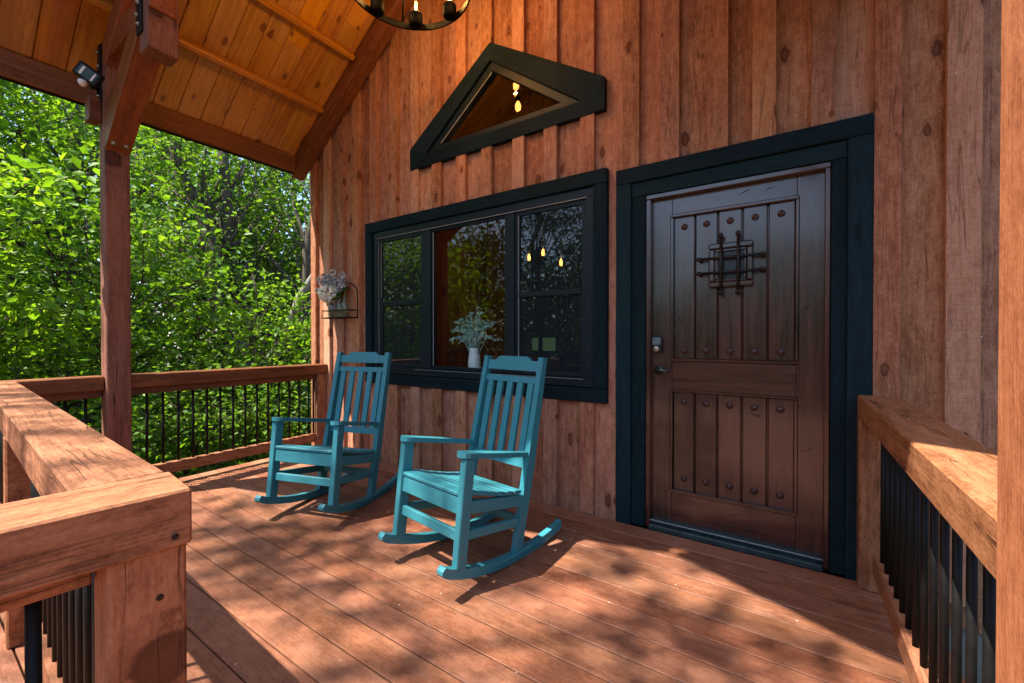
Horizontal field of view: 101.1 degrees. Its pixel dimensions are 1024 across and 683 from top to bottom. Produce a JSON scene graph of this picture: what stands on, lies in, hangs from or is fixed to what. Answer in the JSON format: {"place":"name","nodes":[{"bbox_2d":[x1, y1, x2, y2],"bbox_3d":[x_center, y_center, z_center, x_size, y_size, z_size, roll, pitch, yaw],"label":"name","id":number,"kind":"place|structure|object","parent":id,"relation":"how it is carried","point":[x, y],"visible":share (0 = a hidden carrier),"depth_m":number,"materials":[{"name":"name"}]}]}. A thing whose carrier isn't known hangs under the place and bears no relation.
{"place":"outdoors","nodes":[
{"label":"outdoors","id":0,"kind":"place"},
{"bbox_2d":[0,620,24,678],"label":"deck frame","id":1,"kind":"object","parent":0,"point":[14,654],"depth_m":1.70,"materials":[{"name":"brown wood"}]},
{"bbox_2d":[0,458,964,682],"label":"deck","id":2,"kind":"structure","parent":1,"relation":"on","point":[305,591],"depth_m":1.89,"materials":[{"name":"brown wood"}]},
{"bbox_2d":[0,381,164,682],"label":"railing","id":3,"kind":"object","parent":2,"relation":"on","point":[47,447],"visible":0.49,"depth_m":1.20,"materials":[{"name":"brown wood"}]},
{"bbox_2d":[0,472,191,682],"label":"railing","id":4,"kind":"object","parent":2,"relation":"on","point":[125,541],"visible":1,"depth_m":0.72,"materials":[{"name":"brown wood"}]},
{"bbox_2d":[99,62,131,451],"bbox_3d":[-2.978,-0.432,3.167,0.152,3.223,0.152,0,1,34],"label":"porch post","id":5,"kind":"object","parent":2,"relation":"on","point":[115,257],"visible":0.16,"depth_m":3.12,"materials":[{"name":"brown wood"}]},
{"bbox_2d":[0,375,104,424],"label":"railing","id":6,"kind":"object","parent":5,"relation":"attached to","point":[65,389],"visible":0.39,"depth_m":2.96,"materials":[{"name":"brown wood"}]},
{"bbox_2d":[72,60,104,93],"bbox_3d":[-2.981,-1.822,2.958,0.368,0.175,0.158,0,1,41],"label":"floodlight","id":7,"kind":"object","parent":5,"relation":"attached to","point":[94,79],"visible":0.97,"depth_m":2.85,"materials":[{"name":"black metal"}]},
{"bbox_2d":[131,364,327,472],"bbox_3d":[-2.514,0.711,3.938,0.140,0.925,1.641,0,1,34],"label":"railing","id":8,"kind":"object","parent":2,"relation":"on","point":[163,382],"visible":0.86,"depth_m":3.83,"materials":[{"name":"brown wood"}]},
{"bbox_2d":[254,352,397,512],"bbox_3d":[-1.283,0.633,3.116,0.560,1.093,0.946,0,0,17],"label":"rocking chair","id":9,"kind":"object","parent":2,"relation":"on","point":[335,458],"visible":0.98,"depth_m":3.11,"materials":[{"name":"wood"}]},
{"bbox_2d":[378,355,561,579],"bbox_3d":[-0.192,0.639,2.397,0.560,1.093,0.946,0,1,42],"label":"rocking chair","id":10,"kind":"object","parent":2,"relation":"on","point":[453,492],"visible":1,"depth_m":2.31,"materials":[{"name":"wood"}]},
{"bbox_2d":[856,395,997,682],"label":"railing","id":11,"kind":"object","parent":2,"relation":"on","point":[912,460],"visible":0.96,"depth_m":1.22,"materials":[{"name":"brown wood"}]},
{"bbox_2d":[996,0,1023,682],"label":"porch post","id":12,"kind":"object","parent":2,"relation":"on","point":[1010,582],"visible":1,"depth_m":0.60,"materials":[{"name":"brown wood"}]},
{"bbox_2d":[0,89,310,424],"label":"wood","id":13,"kind":"object","parent":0,"point":[96,261],"depth_m":14.17,"materials":[{"name":"green plant"}]},
{"bbox_2d":[4,85,309,347],"label":"sky","id":14,"kind":"structure","parent":0,"point":[300,198],"materials":[{"name":"white"}]},
{"bbox_2d":[55,348,308,474],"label":"ground","id":15,"kind":"structure","parent":0,"point":[185,427],"depth_m":12.72,"materials":[{"name":"green plant"}]},
{"bbox_2d":[0,129,180,404],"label":"sapling","id":16,"kind":"object","parent":15,"relation":"on","point":[9,180],"visible":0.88,"depth_m":4.64,"materials":[{"name":"green plant"}]},
{"bbox_2d":[0,353,189,457],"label":"shrub","id":17,"kind":"object","parent":15,"relation":"on","point":[96,425],"visible":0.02,"depth_m":4.51,"materials":[{"name":"green plant"}]},
{"bbox_2d":[0,79,216,402],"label":"tree","id":18,"kind":"object","parent":15,"relation":"on","point":[41,121],"visible":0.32,"depth_m":6.90,"materials":[{"name":"green plant"}]},
{"bbox_2d":[0,156,275,443],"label":"sapling","id":19,"kind":"object","parent":15,"relation":"on","point":[140,339],"visible":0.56,"depth_m":5.67,"materials":[{"name":"green plant"}]},
{"bbox_2d":[0,80,310,415],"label":"tree","id":20,"kind":"object","parent":15,"relation":"on","point":[155,304],"visible":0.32,"depth_m":8.20,"materials":[{"name":"green plant"}]},
{"bbox_2d":[49,128,309,430],"bbox_3d":[-8.591,-2.917,11.557,7.167,10.864,7.511,0,0,-3],"label":"tree","id":21,"kind":"object","parent":15,"relation":"on","point":[210,202],"visible":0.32,"depth_m":10.41,"materials":[{"name":"green plant"}]},
{"bbox_2d":[59,337,310,477],"bbox_3d":[-4.070,1.080,5.502,3.078,2.282,3.014,0,1,34],"label":"shrub","id":22,"kind":"object","parent":15,"relation":"on","point":[156,445],"visible":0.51,"depth_m":5.21,"materials":[{"name":"green plant"}]},
{"bbox_2d":[83,117,310,423],"bbox_3d":[-8.631,-3.686,13.428,6.506,12.343,7.957,0,1,34],"label":"tree","id":23,"kind":"object","parent":15,"relation":"on","point":[232,221],"visible":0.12,"depth_m":11.36,"materials":[{"name":"green plant"}]},
{"bbox_2d":[90,399,310,478],"bbox_3d":[-5.448,1.901,8.687,9.345,0.872,15.068,0,1,34],"label":"ground cover","id":24,"kind":"object","parent":15,"relation":"on","point":[233,461],"visible":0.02,"depth_m":6.82,"materials":[{"name":"green plant"}]},
{"bbox_2d":[150,147,310,396],"bbox_3d":[-6.681,-3.193,13.056,6.495,11.325,6.563,0,0,0],"label":"tree","id":25,"kind":"object","parent":15,"relation":"on","point":[306,251],"visible":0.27,"depth_m":11.43,"materials":[{"name":"green plant"}]},
{"bbox_2d":[154,268,310,460],"bbox_3d":[-4.103,0.457,7.137,3.238,3.500,3.524,0,0,15],"label":"sapling","id":26,"kind":"object","parent":15,"relation":"on","point":[281,332],"visible":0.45,"depth_m":6.93,"materials":[{"name":"green plant"}]},
{"bbox_2d":[211,345,310,459],"bbox_3d":[-2.749,1.123,7.012,2.858,2.168,3.316,0,1,34],"label":"shrub","id":27,"kind":"object","parent":15,"relation":"on","point":[303,405],"visible":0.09,"depth_m":6.45,"materials":[{"name":"green plant"}]},
{"bbox_2d":[213,173,310,452],"bbox_3d":[-3.678,-1.998,10.211,5.553,8.850,5.985,0,1,34],"label":"tree","id":28,"kind":"object","parent":15,"relation":"on","point":[305,289],"visible":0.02,"depth_m":8.23,"materials":[{"name":"green plant"}]},
{"bbox_2d":[258,317,310,405],"bbox_3d":[-3.498,0.687,8.453,2.732,3.021,3.131,0,0,-15],"label":"sapling","id":29,"kind":"object","parent":15,"relation":"on","point":[289,353],"visible":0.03,"depth_m":7.83,"materials":[{"name":"green plant"}]},
{"bbox_2d":[265,302,310,406],"bbox_3d":[-3.729,0.635,9.746,3.324,3.297,3.392,0,0,-15],"label":"cedar bush","id":30,"kind":"object","parent":15,"relation":"on","point":[297,339],"visible":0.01,"depth_m":9.07,"materials":[{"name":"green plant"}]},
{"bbox_2d":[310,0,1001,682],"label":"cabin","id":31,"kind":"object","parent":15,"relation":"on","point":[720,264],"visible":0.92,"depth_m":2.58,"materials":[{"name":"brown wood"}]},
{"bbox_2d":[0,0,414,180],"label":"porch roof","id":32,"kind":"structure","parent":31,"relation":"attached to","point":[276,84],"depth_m":3.58,"materials":[{"name":"brown wood"}]},
{"bbox_2d":[355,0,469,30],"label":"porch chandelier","id":33,"kind":"object","parent":32,"relation":"hanging from","point":[375,9],"visible":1,"depth_m":2.91,"materials":[{"name":"black metal"}]},
{"bbox_2d":[321,282,357,319],"bbox_3d":[-1.783,-0.427,4.353,0.462,0.385,0.121,0,1,34],"label":"wall rack","id":34,"kind":"object","parent":31,"relation":"attached to","point":[348,316],"depth_m":4.29,"materials":[{"name":"black metal"}]},
{"bbox_2d":[468,348,480,367],"bbox_3d":[-0.323,0.185,3.623,0.139,0.257,0.139,0,1,34],"label":"vase","id":35,"kind":"object","parent":31,"relation":"on","point":[474,360],"visible":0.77,"depth_m":3.58,"materials":[{"name":"ceramic"}]},
{"bbox_2d":[449,307,499,354],"bbox_3d":[-0.304,-0.059,3.621,0.581,0.482,0.190,0,1,34],"label":"sage plant","id":36,"kind":"object","parent":35,"relation":"in","point":[471,333],"visible":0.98,"depth_m":3.62,"materials":[{"name":"green plant"}]},
{"bbox_2d":[365,167,608,403],"bbox_3d":[-0.337,-0.377,3.628,2.550,1.576,0.300,0,1,34],"label":"window","id":37,"kind":"structure","parent":31,"relation":"in","point":[557,230],"depth_m":3.21,"materials":[{"name":"paint"}]},
{"bbox_2d":[410,42,606,170],"bbox_3d":[-0.129,-1.957,3.356,1.855,0.810,0.100,0,1,34],"label":"window","id":38,"kind":"structure","parent":31,"relation":"in","point":[578,93],"depth_m":3.24,"materials":[{"name":"paint"}]},
{"bbox_2d":[513,83,518,89],"bbox_3d":[0.044,-2.891,4.616,0.067,0.280,0.067,0,1,34],"label":"pendant lamp","id":39,"kind":"object","parent":31,"relation":"hanging from","point":[515,86],"visible":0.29,"depth_m":4.60,"materials":[{"name":"yellow glass"}]},
{"bbox_2d":[515,95,520,110],"bbox_3d":[0.066,-2.654,4.604,0.067,0.280,0.067,0,1,34],"label":"pendant lamp","id":40,"kind":"object","parent":31,"relation":"hanging from","point":[517,106],"visible":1,"depth_m":4.58,"materials":[{"name":"yellow glass"}]},
{"bbox_2d":[651,171,824,555],"bbox_3d":[1.261,0.124,2.461,0.907,2.062,0.110,0,1,34],"label":"door","id":41,"kind":"structure","parent":31,"relation":"in","point":[737,340],"depth_m":2.44,"materials":[{"name":"brown wood"}]},
{"bbox_3d":[-1.889,-0.402,4.419,0.074,0.300,0.074,0,1,34],"label":"bottle","id":42,"kind":"object","parent":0,"visible":0},
{"bbox_2d":[314,269,348,311],"bbox_3d":[-1.894,-0.534,4.387,0.536,0.450,0.173,0,1,34],"label":"dried spray","id":43,"kind":"object","parent":42,"relation":"in","point":[327,280],"visible":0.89,"depth_m":4.36,"materials":[{"name":"white plant"}]},
{"bbox_2d":[317,284,349,312],"bbox_3d":[-1.859,-0.448,4.363,0.351,0.308,0.227,0,1,34],"label":"hydrangea","id":44,"kind":"object","parent":42,"relation":"in","point":[322,294],"visible":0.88,"depth_m":4.33,"materials":[{"name":"white plant"}]}
]}

